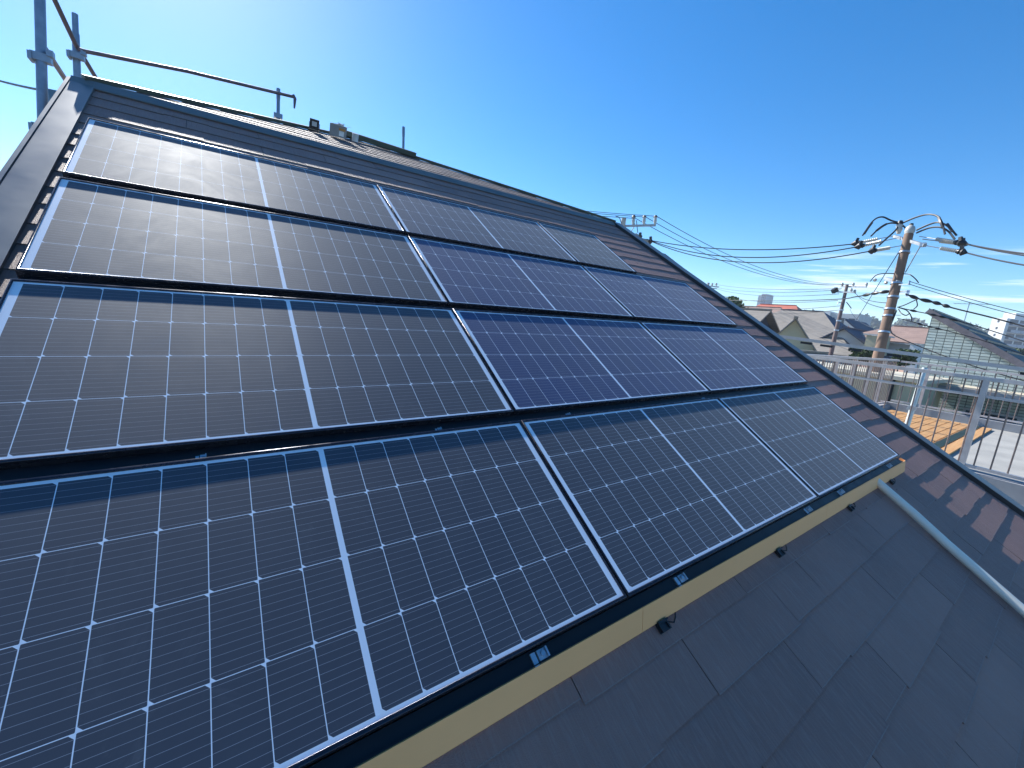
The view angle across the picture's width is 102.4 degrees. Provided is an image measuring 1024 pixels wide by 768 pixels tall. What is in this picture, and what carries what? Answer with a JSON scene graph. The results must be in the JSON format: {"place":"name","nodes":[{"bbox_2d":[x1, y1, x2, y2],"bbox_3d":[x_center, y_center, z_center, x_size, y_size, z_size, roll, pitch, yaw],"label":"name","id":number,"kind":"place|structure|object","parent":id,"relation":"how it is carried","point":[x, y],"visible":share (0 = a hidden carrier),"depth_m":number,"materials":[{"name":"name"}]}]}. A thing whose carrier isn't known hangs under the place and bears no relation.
{"place":"outdoors","nodes":[
{"label":"outdoors","id":0,"kind":"place"},
{"bbox_2d":[0,0,1023,329],"label":"sky","id":1,"kind":"structure","parent":0,"point":[735,124],"materials":[{"name":"blue"}]},
{"bbox_2d":[741,308,779,332],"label":"gabled house","id":2,"kind":"structure","parent":0,"point":[765,317],"depth_m":29.57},
{"bbox_2d":[744,306,782,312],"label":"brown roof house","id":3,"kind":"structure","parent":0,"point":[775,309],"depth_m":61.21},
{"bbox_2d":[757,304,801,309],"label":"red roof house","id":4,"kind":"structure","parent":0,"point":[795,307],"depth_m":67.54,"materials":[{"name":"tile"}]},
{"bbox_2d":[801,350,841,363],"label":"house","id":5,"kind":"structure","parent":0,"point":[815,352],"depth_m":22.38,"materials":[{"name":"grey"}]},
{"bbox_2d":[825,311,871,326],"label":"white building","id":6,"kind":"structure","parent":0,"point":[862,318],"depth_m":84.28,"materials":[{"name":"paint"}]},
{"bbox_2d":[844,318,873,330],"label":"salmon house","id":7,"kind":"structure","parent":0,"point":[854,324],"depth_m":50.70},
{"label":"ground","id":8,"kind":"structure","parent":0,"visible":0},
{"bbox_2d":[0,74,1023,767],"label":"house","id":9,"kind":"structure","parent":8,"relation":"on","point":[876,628],"depth_m":1.82,"materials":[{"name":"tile"}]},
{"bbox_2d":[26,0,54,128],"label":"scaffold post","id":10,"kind":"object","parent":9,"relation":"attached to","point":[41,56],"visible":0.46,"depth_m":2.90,"materials":[{"name":"grey metal"}]},
{"bbox_2d":[0,80,35,89],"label":"overhead wire","id":11,"kind":"object","parent":10,"relation":"attached to","point":[27,87],"visible":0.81,"depth_m":6.99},
{"bbox_2d":[66,12,86,77],"bbox_3d":[-4.148,-1.778,4.037,0.128,3.265,0.185,-1,12,-35],"label":"scaffold post","id":12,"kind":"object","parent":9,"relation":"attached to","point":[76,55],"visible":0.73,"depth_m":3.77,"materials":[{"name":"grey metal"}]},
{"bbox_2d":[47,47,65,80],"bbox_3d":[-3.757,-2.598,3.429,0.048,0.129,1.283,-2,13,-39],"label":"guard rail","id":13,"kind":"object","parent":12,"relation":"attached to","point":[57,67],"visible":0.25,"depth_m":3.29,"materials":[{"name":"grey metal"}]},
{"bbox_2d":[52,0,96,76],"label":"guard rail","id":14,"kind":"object","parent":12,"relation":"attached to","point":[68,29],"visible":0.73,"depth_m":3.61,"materials":[{"name":"grey metal"}]},
{"bbox_2d":[78,47,296,108],"bbox_3d":[-3.294,-3.279,4.381,0.064,0.385,1.856,15,13,43],"label":"guard rail","id":15,"kind":"object","parent":12,"relation":"attached to","point":[106,55],"visible":1,"depth_m":4.28,"materials":[{"name":"grey metal"}]},
{"bbox_2d":[273,88,282,119],"bbox_3d":[-2.895,-2.586,5.081,0.090,1.960,0.119,-1,12,-35],"label":"scaffold post","id":16,"kind":"object","parent":9,"relation":"attached to","point":[277,115],"visible":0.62,"depth_m":4.93,"materials":[{"name":"grey metal"}]},
{"bbox_2d":[309,118,319,131],"bbox_3d":[-2.134,-2.801,4.444,0.104,0.108,0.074,4,31,-25],"label":"work light","id":17,"kind":"object","parent":9,"relation":"on","point":[314,124],"visible":1,"depth_m":4.42,"materials":[{"name":"black plastic"}]},
{"bbox_2d":[329,122,348,138],"bbox_3d":[-1.924,-2.846,4.611,0.204,0.147,0.110,9,30,-18],"label":"parts box","id":18,"kind":"object","parent":9,"relation":"on","point":[339,130],"visible":1,"depth_m":4.57,"materials":[{"name":"paper"}]},
{"bbox_2d":[352,132,358,141],"bbox_3d":[-1.820,-2.863,4.776,0.074,0.082,0.076,-3,35,-35],"label":"cement tin","id":19,"kind":"object","parent":9,"relation":"on","point":[355,136],"visible":1,"depth_m":4.75,"materials":[{"name":"silver metal"}]},
{"bbox_2d":[20,276,736,327],"bbox_3d":[0.301,-0.438,2.824,4.882,0.080,0.051,-3,45,-35],"label":"mounting rail","id":20,"kind":"object","parent":9,"relation":"attached to","point":[116,284],"visible":0.06,"depth_m":1.90,"materials":[{"name":"metal"}]},
{"bbox_2d":[15,177,447,305],"bbox_3d":[-1.210,-0.686,2.107,1.629,0.041,0.792,-3,45,-35],"label":"solar panel","id":21,"kind":"object","parent":20,"relation":"on","point":[89,231],"visible":0.97,"depth_m":1.92,"materials":[{"name":"black glass"}]},
{"bbox_2d":[408,236,633,319],"bbox_3d":[0.129,-0.757,3.046,1.629,0.041,0.792,-3,45,-35],"label":"solar panel","id":22,"kind":"object","parent":20,"relation":"on","point":[464,276],"visible":0.9,"depth_m":2.91,"materials":[{"name":"blue glass"}]},
{"bbox_2d":[582,265,736,326],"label":"solar panel","id":23,"kind":"object","parent":20,"relation":"on","point":[642,297],"visible":0.92,"depth_m":3.88,"materials":[{"name":"blue glass"}]},
{"bbox_2d":[402,126,404,148],"bbox_3d":[-1.667,-2.760,6.130,0.090,2.006,0.125,-1,12,-35],"label":"scaffold post","id":24,"kind":"object","parent":9,"relation":"attached to","point":[403,137],"visible":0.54,"depth_m":5.99,"materials":[{"name":"grey metal"}]},
{"bbox_2d":[0,384,808,480],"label":"mounting rail","id":25,"kind":"object","parent":9,"relation":"attached to","point":[44,470],"visible":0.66,"depth_m":1.35,"materials":[{"name":"metal"}]},
{"bbox_2d":[0,278,513,469],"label":"solar panel","id":26,"kind":"object","parent":25,"relation":"on","point":[88,372],"visible":0.98,"depth_m":1.42,"materials":[{"name":"black glass"}]},
{"bbox_2d":[453,309,710,414],"bbox_3d":[0.502,-0.173,2.559,1.629,0.041,0.792,-3,45,-35],"label":"solar panel","id":27,"kind":"object","parent":25,"relation":"on","point":[535,363],"visible":0.91,"depth_m":2.41,"materials":[{"name":"blue glass"}]},
{"bbox_2d":[639,321,807,393],"bbox_3d":[1.840,-0.245,3.498,1.629,0.041,0.792,-3,45,-35],"label":"solar panel","id":28,"kind":"object","parent":25,"relation":"on","point":[714,359],"visible":0.91,"depth_m":3.39,"materials":[{"name":"blue glass"}]},
{"bbox_2d":[309,458,905,767],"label":"mounting rail","id":29,"kind":"object","parent":9,"relation":"attached to","point":[427,734],"visible":1,"depth_m":1.19,"materials":[{"name":"metal"}]},
{"bbox_2d":[0,420,627,767],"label":"solar panel","id":30,"kind":"object","parent":29,"relation":"on","point":[300,606],"visible":1,"depth_m":1.00,"materials":[{"name":"black glass"}]},
{"bbox_2d":[520,397,819,600],"bbox_3d":[0.874,0.411,2.072,1.629,0.041,0.792,-3,45,-35],"label":"solar panel","id":31,"kind":"object","parent":29,"relation":"on","point":[656,493],"visible":0.94,"depth_m":1.89,"materials":[{"name":"black glass"}]},
{"bbox_2d":[717,386,899,500],"bbox_3d":[2.213,0.339,3.011,1.629,0.041,0.792,-3,45,-35],"label":"solar panel","id":32,"kind":"object","parent":29,"relation":"on","point":[819,443],"visible":0.93,"depth_m":2.89,"materials":[{"name":"black glass"}]},
{"bbox_2d":[636,589,675,633],"bbox_3d":[0.530,0.803,1.496,0.117,0.017,0.160,-3,45,-35],"label":"roof bracket","id":33,"kind":"object","parent":9,"relation":"attached to","point":[663,626],"visible":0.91,"depth_m":1.45,"materials":[{"name":"black metal"}]},
{"bbox_2d":[757,528,786,557],"bbox_3d":[1.286,0.762,2.026,0.117,0.017,0.160,-3,45,-35],"label":"roof bracket","id":34,"kind":"object","parent":9,"relation":"attached to","point":[780,552],"visible":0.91,"depth_m":1.98,"materials":[{"name":"black metal"}]},
{"bbox_2d":[831,491,855,511],"bbox_3d":[2.092,0.719,2.591,0.117,0.017,0.160,-3,45,-35],"label":"roof bracket","id":35,"kind":"object","parent":9,"relation":"attached to","point":[850,508],"visible":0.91,"depth_m":2.54,"materials":[{"name":"black metal"}]},
{"bbox_2d":[865,471,1023,616],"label":"conduit","id":36,"kind":"object","parent":9,"relation":"attached to","point":[986,578],"visible":0.81,"depth_m":2.58,"materials":[{"name":"beige plastic"}]},
{"bbox_2d":[616,215,656,243],"bbox_3d":[4.841,-1.843,18.694,1.734,11.114,0.480,12,11,30],"label":"utility pole","id":37,"kind":"object","parent":8,"relation":"on","point":[623,222],"visible":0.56,"depth_m":17.70,"materials":[{"name":"metal"}]},
{"bbox_2d":[589,211,648,215],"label":"overhead wire","id":38,"kind":"object","parent":37,"relation":"attached to","point":[617,213],"visible":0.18,"depth_m":18.40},
{"bbox_2d":[646,217,824,284],"bbox_3d":[15.388,-6.933,24.318,23.460,0.928,0.026,-1,12,-34],"label":"overhead wire","id":39,"kind":"object","parent":37,"relation":"attached to","point":[726,258],"visible":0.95,"depth_m":21.49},
{"bbox_2d":[726,296,748,307],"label":"tree","id":40,"kind":"object","parent":8,"relation":"on","point":[739,304],"visible":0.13,"depth_m":43.09,"materials":[{"name":"green plant"}]},
{"bbox_2d":[757,294,773,304],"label":"tower","id":41,"kind":"structure","parent":8,"relation":"on","point":[767,298],"depth_m":331.16,"materials":[{"name":"concrete"}]},
{"bbox_2d":[777,316,816,350],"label":"gabled house","id":42,"kind":"structure","parent":8,"relation":"on","point":[793,328],"depth_m":27.04,"materials":[{"name":"beige paint"}]},
{"bbox_2d":[773,309,854,355],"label":"grey roof house","id":43,"kind":"structure","parent":8,"relation":"on","point":[816,325],"depth_m":39.32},
{"bbox_2d":[828,283,867,355],"bbox_3d":[24.685,-2.159,31.585,2.165,11.260,1.665,12,12,34],"label":"utility pole","id":44,"kind":"object","parent":8,"relation":"on","point":[839,317],"visible":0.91,"depth_m":30.91,"materials":[{"name":"concrete"}]},
{"bbox_2d":[633,217,816,284],"bbox_3d":[14.948,-6.899,24.320,23.500,0.903,0.026,-1,12,-34],"label":"overhead wire","id":45,"kind":"object","parent":44,"relation":"attached to","point":[714,257],"visible":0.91,"depth_m":21.14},
{"bbox_2d":[657,216,848,284],"bbox_3d":[15.834,-6.970,24.318,23.409,0.920,0.026,-1,12,-34],"label":"overhead wire","id":46,"kind":"object","parent":44,"relation":"attached to","point":[743,261],"visible":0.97,"depth_m":21.81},
{"bbox_2d":[715,284,841,289],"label":"overhead wire","id":47,"kind":"object","parent":44,"relation":"attached to","point":[782,289],"visible":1,"depth_m":39.24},
{"bbox_2d":[725,296,837,302],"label":"overhead wire","id":48,"kind":"object","parent":44,"relation":"attached to","point":[793,302],"visible":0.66,"depth_m":38.38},
{"bbox_2d":[820,326,895,364],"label":"navy roof house","id":49,"kind":"structure","parent":8,"relation":"on","point":[852,336],"depth_m":35.80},
{"bbox_2d":[848,348,872,366],"bbox_3d":[20.266,0.990,24.590,1.451,6.599,1.289,-1,12,-35],"label":"shrub","id":50,"kind":"object","parent":8,"relation":"on","point":[866,353],"visible":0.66,"depth_m":23.85,"materials":[{"name":"green plant"}]},
{"bbox_2d":[841,359,904,371],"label":"house","id":51,"kind":"structure","parent":8,"relation":"on","point":[886,369],"depth_m":25.27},
{"bbox_2d":[863,333,894,355],"bbox_3d":[29.822,-0.287,34.451,3.350,7.626,1.250,-1,12,-35],"label":"cream annex","id":52,"kind":"object","parent":8,"relation":"on","point":[870,340],"visible":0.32,"depth_m":33.15,"materials":[{"name":"beige paint"}]},
{"bbox_2d":[817,361,953,409],"bbox_3d":[10.323,2.343,13.328,3.400,5.816,4.000,-1,12,-35],"label":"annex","id":53,"kind":"object","parent":8,"relation":"on","point":[894,388],"visible":0.12,"depth_m":11.15,"materials":[{"name":"beige plastic"}]},
{"bbox_2d":[861,325,928,365],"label":"brown roof house","id":54,"kind":"structure","parent":8,"relation":"on","point":[914,334],"depth_m":34.95,"materials":[{"name":"beige paint"}]},
{"bbox_2d":[891,348,921,371],"bbox_3d":[20.577,1.363,22.354,1.331,6.691,1.159,-1,12,-35],"label":"shrub","id":55,"kind":"object","parent":8,"relation":"on","point":[908,358],"visible":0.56,"depth_m":21.76,"materials":[{"name":"green plant"}]},
{"bbox_2d":[851,214,968,371],"bbox_3d":[10.719,0.184,12.419,1.803,10.436,2.766,-1,12,-35],"label":"utility pole","id":56,"kind":"object","parent":8,"relation":"on","point":[889,309],"visible":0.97,"depth_m":11.71,"materials":[{"name":"concrete"}]},
{"bbox_2d":[642,238,850,249],"bbox_3d":[8.130,-5.292,15.359,7.194,0.635,0.034,15,13,42],"label":"overhead wire","id":57,"kind":"object","parent":56,"relation":"attached to","point":[754,249],"visible":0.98,"depth_m":14.76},
{"bbox_2d":[647,239,853,257],"bbox_3d":[8.015,-5.036,14.969,0.034,0.931,7.127,-3,13,-41],"label":"overhead wire","id":58,"kind":"object","parent":56,"relation":"attached to","point":[755,257],"visible":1,"depth_m":14.36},
{"bbox_2d":[653,242,867,262],"bbox_3d":[8.065,-4.796,14.620,0.034,1.047,7.350,-2,12,-37],"label":"overhead wire","id":59,"kind":"object","parent":56,"relation":"attached to","point":[765,262],"visible":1,"depth_m":13.87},
{"bbox_2d":[730,290,888,300],"bbox_3d":[16.582,-5.161,25.534,3.099,1.596,29.997,9,10,16],"label":"bundled cable","id":60,"kind":"object","parent":56,"relation":"attached to","point":[876,292],"visible":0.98,"depth_m":14.70,"materials":[{"name":"black plastic"}]},
{"bbox_2d":[856,250,899,319],"bbox_3d":[15.609,-3.781,17.900,0.024,1.329,15.081,13,12,36],"label":"overhead wire","id":61,"kind":"object","parent":56,"relation":"attached to","point":[880,281],"visible":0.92,"depth_m":14.96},
{"bbox_2d":[894,335,1023,380],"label":"overhead wire","id":62,"kind":"object","parent":56,"relation":"attached to","point":[949,357],"visible":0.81,"depth_m":10.43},
{"bbox_2d":[897,307,1023,341],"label":"bundled cable","id":63,"kind":"object","parent":56,"relation":"attached to","point":[912,310],"visible":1,"depth_m":11.00,"materials":[{"name":"black plastic"}]},
{"bbox_2d":[897,318,1023,354],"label":"bundled cable","id":64,"kind":"object","parent":56,"relation":"attached to","point":[937,328],"visible":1,"depth_m":10.96,"materials":[{"name":"black plastic"}]},
{"bbox_2d":[905,293,1023,326],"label":"bundled cable","id":65,"kind":"object","parent":56,"relation":"attached to","point":[929,301],"visible":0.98,"depth_m":10.89,"materials":[{"name":"black plastic"}]},
{"bbox_2d":[910,281,1023,312],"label":"overhead wire","id":66,"kind":"object","parent":56,"relation":"attached to","point":[968,298],"visible":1,"depth_m":10.39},
{"bbox_2d":[910,284,1023,316],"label":"overhead wire","id":67,"kind":"object","parent":56,"relation":"attached to","point":[968,302],"visible":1,"depth_m":10.39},
{"bbox_2d":[966,243,1023,253],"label":"overhead wire","id":68,"kind":"object","parent":56,"relation":"attached to","point":[995,249],"visible":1,"depth_m":9.42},
{"bbox_2d":[967,252,1023,265],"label":"overhead wire","id":69,"kind":"object","parent":56,"relation":"attached to","point":[996,259],"visible":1,"depth_m":9.10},
{"bbox_2d":[969,245,1023,255],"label":"overhead wire","id":70,"kind":"object","parent":56,"relation":"attached to","point":[1002,251],"visible":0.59,"depth_m":9.45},
{"bbox_2d":[903,343,923,373],"bbox_3d":[24.016,1.059,25.145,2.100,7.012,0.550,-1,12,-35],"label":"white annex","id":71,"kind":"object","parent":8,"relation":"on","point":[913,347],"visible":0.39,"depth_m":24.10,"materials":[{"name":"paint"}]},
{"bbox_2d":[878,400,1023,506],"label":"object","id":72,"kind":"structure","parent":8,"relation":"on","point":[1012,488],"depth_m":6.45,"materials":[{"name":"concrete"}]},
{"bbox_2d":[807,354,899,403],"bbox_3d":[6.675,0.007,8.129,5.980,1.087,0.130,-1,12,-35],"label":"railing","id":73,"kind":"object","parent":72,"relation":"on","point":[881,377],"visible":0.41,"depth_m":8.67,"materials":[{"name":"silver metal"}]},
{"bbox_2d":[808,355,1023,480],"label":"railing","id":74,"kind":"object","parent":72,"relation":"on","point":[981,396],"visible":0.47,"depth_m":4.79,"materials":[{"name":"silver metal"}]},
{"bbox_2d":[905,367,927,426],"bbox_3d":[5.264,1.762,5.804,0.336,4.039,0.090,-1,12,-35],"label":"scaffold post","id":75,"kind":"object","parent":72,"relation":"attached to","point":[921,382],"visible":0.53,"depth_m":5.53,"materials":[{"name":"metal"}]},
{"bbox_2d":[780,335,1023,374],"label":"hand rail","id":76,"kind":"object","parent":75,"relation":"attached to","point":[858,347],"visible":0.93,"depth_m":5.17,"materials":[{"name":"silver metal"}]},
{"bbox_2d":[887,410,991,454],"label":"wooden deck","id":77,"kind":"structure","parent":72,"relation":"on","point":[956,438],"depth_m":7.62,"materials":[{"name":"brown wood"}]},
{"bbox_2d":[891,361,1023,423],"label":"railing","id":78,"kind":"object","parent":72,"relation":"on","point":[926,381],"visible":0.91,"depth_m":9.05,"materials":[{"name":"silver metal"}]},
{"bbox_2d":[917,308,1023,424],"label":"tiled house","id":79,"kind":"structure","parent":8,"relation":"on","point":[950,344],"depth_m":12.16,"materials":[{"name":"grey tile"}]},
{"bbox_2d":[954,303,988,320],"bbox_3d":[20.916,-3.195,18.871,0.500,1.050,1.100,-1,12,-35],"label":"roof aerial","id":80,"kind":"object","parent":79,"relation":"on","point":[967,308],"visible":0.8,"depth_m":18.90,"materials":[{"name":"metal"}]},
{"bbox_2d":[962,407,1020,423],"bbox_3d":[13.688,1.319,11.872,0.053,1.050,1.100,-1,12,-35],"label":"window","id":81,"kind":"structure","parent":79,"relation":"in","point":[1010,417],"depth_m":11.70,"materials":[{"name":"glass"}]},
{"bbox_2d":[988,313,1023,348],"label":"apartment tower","id":82,"kind":"structure","parent":8,"relation":"on","point":[1010,329],"depth_m":169.43,"materials":[{"name":"white paint"}]},
{"bbox_2d":[1005,333,1014,338],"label":"window","id":83,"kind":"structure","parent":82,"relation":"in","point":[1012,335],"depth_m":169.51,"materials":[{"name":"grey glass"}]},
{"bbox_2d":[1007,326,1016,331],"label":"window","id":84,"kind":"structure","parent":82,"relation":"in","point":[1009,329],"depth_m":169.03,"materials":[{"name":"grey glass"}]},
{"bbox_2d":[1009,319,1018,324],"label":"window","id":85,"kind":"structure","parent":82,"relation":"in","point":[1014,321],"depth_m":168.54,"materials":[{"name":"grey glass"}]},
{"bbox_2d":[1015,347,1023,353],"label":"shrub","id":86,"kind":"object","parent":8,"relation":"on","point":[1020,350],"visible":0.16,"depth_m":58.96,"materials":[{"name":"green plant"}]},
{"bbox_3d":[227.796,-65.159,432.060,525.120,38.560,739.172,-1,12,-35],"label":"hill","id":87,"kind":"structure","parent":0,"visible":0},
{"bbox_2d":[812,309,988,333],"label":"distant woods","id":88,"kind":"object","parent":87,"relation":"on","point":[875,323],"visible":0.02,"depth_m":310.89,"materials":[{"name":"green plant"}]},
{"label":"utility pole","id":89,"kind":"object","parent":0,"visible":0},
{"bbox_2d":[714,288,833,295],"bbox_3d":[27.554,-10.608,46.501,0.044,2.812,32.337,7,10,9],"label":"overhead wire","id":90,"kind":"object","parent":89,"relation":"attached to","point":[763,295],"visible":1,"depth_m":35.53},
{"bbox_2d":[716,287,840,292],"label":"overhead wire","id":91,"kind":"object","parent":89,"relation":"attached to","point":[783,292],"visible":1,"depth_m":40.38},
{"bbox_3d":[-0.397,-1.003,3.086,4.089,0.070,0.051,-3,45,-35],"label":"rail","id":92,"kind":"object","parent":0,"visible":0},
{"bbox_2d":[62,117,404,234],"bbox_3d":[-1.582,-1.270,2.594,1.629,0.040,0.792,-3,45,-35],"label":"solar panel","id":93,"kind":"object","parent":92,"relation":"on","point":[109,153],"visible":0.94,"depth_m":2.44,"materials":[{"name":"black glass"}]},
{"bbox_2d":[377,185,577,263],"bbox_3d":[-0.244,-1.341,3.533,1.629,0.040,0.792,-3,45,-35],"label":"solar panel","id":94,"kind":"object","parent":92,"relation":"on","point":[422,216],"visible":0.9,"depth_m":3.41,"materials":[{"name":"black glass"}]},
{"bbox_2d":[538,222,636,273],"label":"solar panel","id":95,"kind":"object","parent":92,"relation":"on","point":[586,249],"visible":0.9,"depth_m":4.20,"materials":[{"name":"black glass"}]}
]}

